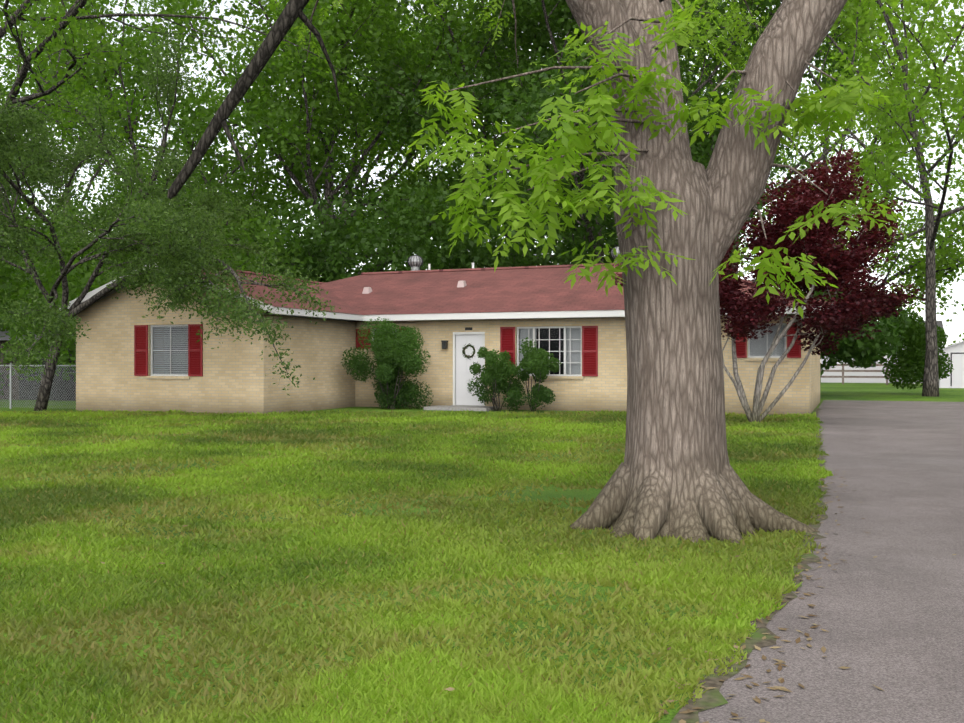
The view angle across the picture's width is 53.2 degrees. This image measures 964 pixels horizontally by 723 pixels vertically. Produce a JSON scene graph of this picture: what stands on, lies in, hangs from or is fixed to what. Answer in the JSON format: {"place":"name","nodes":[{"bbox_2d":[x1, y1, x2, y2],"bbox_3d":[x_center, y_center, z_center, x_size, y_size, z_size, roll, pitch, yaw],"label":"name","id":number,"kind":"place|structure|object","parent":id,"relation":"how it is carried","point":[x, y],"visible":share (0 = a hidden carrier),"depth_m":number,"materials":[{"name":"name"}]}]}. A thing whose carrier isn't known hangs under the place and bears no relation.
{"place":"outdoors","nodes":[
{"label":"outdoors","id":0,"kind":"place"},
{"bbox_2d":[167,0,339,198],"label":"tree branch","id":1,"kind":"object","parent":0,"point":[291,13],"visible":1,"depth_m":9.87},
{"bbox_2d":[0,373,963,722],"bbox_3d":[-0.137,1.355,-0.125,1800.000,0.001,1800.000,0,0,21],"label":"ground","id":2,"kind":"structure","parent":0,"point":[858,391],"depth_m":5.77,"materials":[{"name":"green plant"}]},
{"bbox_2d":[0,323,75,400],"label":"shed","id":3,"kind":"structure","parent":2,"relation":"on","point":[6,337],"depth_m":33.85,"materials":[{"name":"grey wood"}]},
{"bbox_2d":[0,363,75,408],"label":"chain link fence","id":4,"kind":"object","parent":2,"relation":"on","point":[11,382],"visible":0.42,"depth_m":27.39,"materials":[{"name":"grey metal"}]},
{"bbox_2d":[0,0,213,232],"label":"tree","id":5,"kind":"object","parent":2,"relation":"on","point":[93,171],"depth_m":63.64,"materials":[{"name":"green plant"}]},
{"bbox_2d":[0,204,303,395],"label":"understory","id":6,"kind":"object","parent":2,"relation":"on","point":[49,281],"visible":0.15,"depth_m":34.72,"materials":[{"name":"green plant"}]},
{"bbox_2d":[0,0,323,269],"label":"tree","id":7,"kind":"object","parent":2,"relation":"on","point":[133,81],"depth_m":50.78,"materials":[{"name":"green plant"}]},
{"bbox_2d":[0,23,340,410],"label":"leaning tree","id":8,"kind":"object","parent":2,"relation":"on","point":[193,260],"depth_m":22.10,"materials":[{"name":"green plant"}]},
{"bbox_2d":[0,0,362,190],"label":"tall tree","id":9,"kind":"object","parent":2,"relation":"on","point":[50,48],"depth_m":30.11,"materials":[{"name":"green plant"}]},
{"bbox_2d":[70,0,541,276],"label":"tree","id":10,"kind":"object","parent":2,"relation":"on","point":[378,150],"depth_m":56.08,"materials":[{"name":"green plant"}]},
{"bbox_2d":[129,0,543,274],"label":"tree","id":11,"kind":"object","parent":2,"relation":"on","point":[330,31],"depth_m":44.12,"materials":[{"name":"green plant"}]},
{"bbox_2d":[341,317,433,408],"bbox_3d":[-2.666,0.051,27.373,2.612,2.631,1.912,0,0,21],"label":"shrub","id":12,"kind":"object","parent":2,"relation":"on","point":[392,353],"depth_m":27.16,"materials":[{"name":"green plant"}]},
{"bbox_2d":[60,246,830,414],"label":"house","id":13,"kind":"structure","parent":2,"relation":"on","point":[129,357],"depth_m":26.32,"materials":[{"name":"brick"}]},
{"bbox_2d":[462,343,474,359],"bbox_3d":[-0.373,-0.292,27.554,0.449,0.505,0.079,0,0,21],"label":"wreath","id":14,"kind":"object","parent":13,"relation":"attached to","point":[466,348],"depth_m":27.55,"materials":[{"name":"green plant"}]},
{"bbox_2d":[0,176,912,375],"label":"understory back","id":15,"kind":"object","parent":2,"relation":"on","point":[865,351],"visible":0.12,"depth_m":41.08,"materials":[{"name":"green plant"}]},
{"bbox_2d":[238,0,708,281],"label":"tree","id":16,"kind":"object","parent":2,"relation":"on","point":[478,35],"depth_m":44.02,"materials":[{"name":"green plant"}]},
{"bbox_2d":[467,347,525,410],"bbox_3d":[0.405,0.473,26.297,1.848,1.786,1.310,0,0,21],"label":"shrub","id":17,"kind":"object","parent":2,"relation":"on","point":[496,369],"depth_m":26.17,"materials":[{"name":"green plant"}]},
{"bbox_2d":[321,0,731,264],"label":"tree","id":18,"kind":"object","parent":2,"relation":"on","point":[406,169],"depth_m":60.73,"materials":[{"name":"green plant"}]},
{"bbox_2d":[507,337,561,411],"bbox_3d":[1.337,0.349,25.813,1.452,2.028,1.480,0,0,21],"label":"shrub","id":19,"kind":"object","parent":2,"relation":"on","point":[535,361],"depth_m":25.77,"materials":[{"name":"green plant"}]},
{"bbox_2d":[266,0,846,542],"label":"tree","id":20,"kind":"object","parent":2,"relation":"on","point":[675,426],"depth_m":7.62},
{"bbox_2d":[405,0,905,318],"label":"pecan sprays","id":21,"kind":"object","parent":20,"relation":"attached to","point":[642,88],"visible":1,"depth_m":7.32,"materials":[{"name":"green plant"}]},
{"bbox_2d":[364,0,861,263],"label":"tree","id":22,"kind":"object","parent":2,"relation":"on","point":[538,90],"depth_m":40.44,"materials":[{"name":"green plant"}]},
{"bbox_2d":[670,408,830,722],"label":"dirt","id":23,"kind":"structure","parent":2,"relation":"on","point":[712,698],"depth_m":4.60,"materials":[{"name":"brown soil"}]},
{"bbox_2d":[552,0,963,281],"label":"tree","id":24,"kind":"object","parent":2,"relation":"on","point":[958,203],"depth_m":54.03,"materials":[{"name":"green plant"}]},
{"bbox_2d":[612,149,925,422],"bbox_3d":[6.220,-1.548,21.229,6.456,5.972,3.961,0,0,21],"label":"maple","id":25,"kind":"object","parent":2,"relation":"on","point":[849,311],"depth_m":20.37,"materials":[{"name":"red plant"}]},
{"bbox_2d":[671,0,963,396],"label":"tree","id":26,"kind":"object","parent":2,"relation":"on","point":[854,7],"depth_m":33.75,"materials":[{"name":"green plant"}]},
{"bbox_2d":[679,0,963,326],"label":"tree","id":27,"kind":"object","parent":2,"relation":"on","point":[907,228],"depth_m":62.05,"materials":[{"name":"green plant"}]},
{"bbox_2d":[820,363,896,384],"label":"rail fence","id":28,"kind":"object","parent":2,"relation":"on","point":[843,371],"visible":0.17,"depth_m":56.70,"materials":[{"name":"white wood"}]},
{"bbox_2d":[821,321,943,382],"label":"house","id":29,"kind":"structure","parent":2,"relation":"on","point":[859,380],"depth_m":61.40,"materials":[{"name":"white"}]},
{"bbox_2d":[864,0,963,309],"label":"tree","id":30,"kind":"object","parent":2,"relation":"on","point":[939,258],"depth_m":59.81,"materials":[{"name":"green plant"}]},
{"bbox_2d":[881,308,953,388],"bbox_3d":[17.916,-0.495,39.668,2.818,3.437,2.053,0,0,0],"label":"dark hedge","id":31,"kind":"object","parent":2,"relation":"on","point":[910,359],"visible":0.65,"depth_m":39.23,"materials":[{"name":"green plant"}]},
{"bbox_2d":[939,341,963,387],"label":"shed","id":32,"kind":"structure","parent":2,"relation":"on","point":[955,378],"depth_m":48.94,"materials":[{"name":"white"}]},
{"bbox_2d":[0,0,963,362],"label":"sky","id":33,"kind":"structure","parent":0,"point":[955,328],"materials":[{"name":"white"}]},
{"bbox_2d":[698,400,963,722],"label":"driveway","id":34,"kind":"structure","parent":0,"point":[890,617],"depth_m":5.63,"materials":[{"name":"grey asphalt"}]},
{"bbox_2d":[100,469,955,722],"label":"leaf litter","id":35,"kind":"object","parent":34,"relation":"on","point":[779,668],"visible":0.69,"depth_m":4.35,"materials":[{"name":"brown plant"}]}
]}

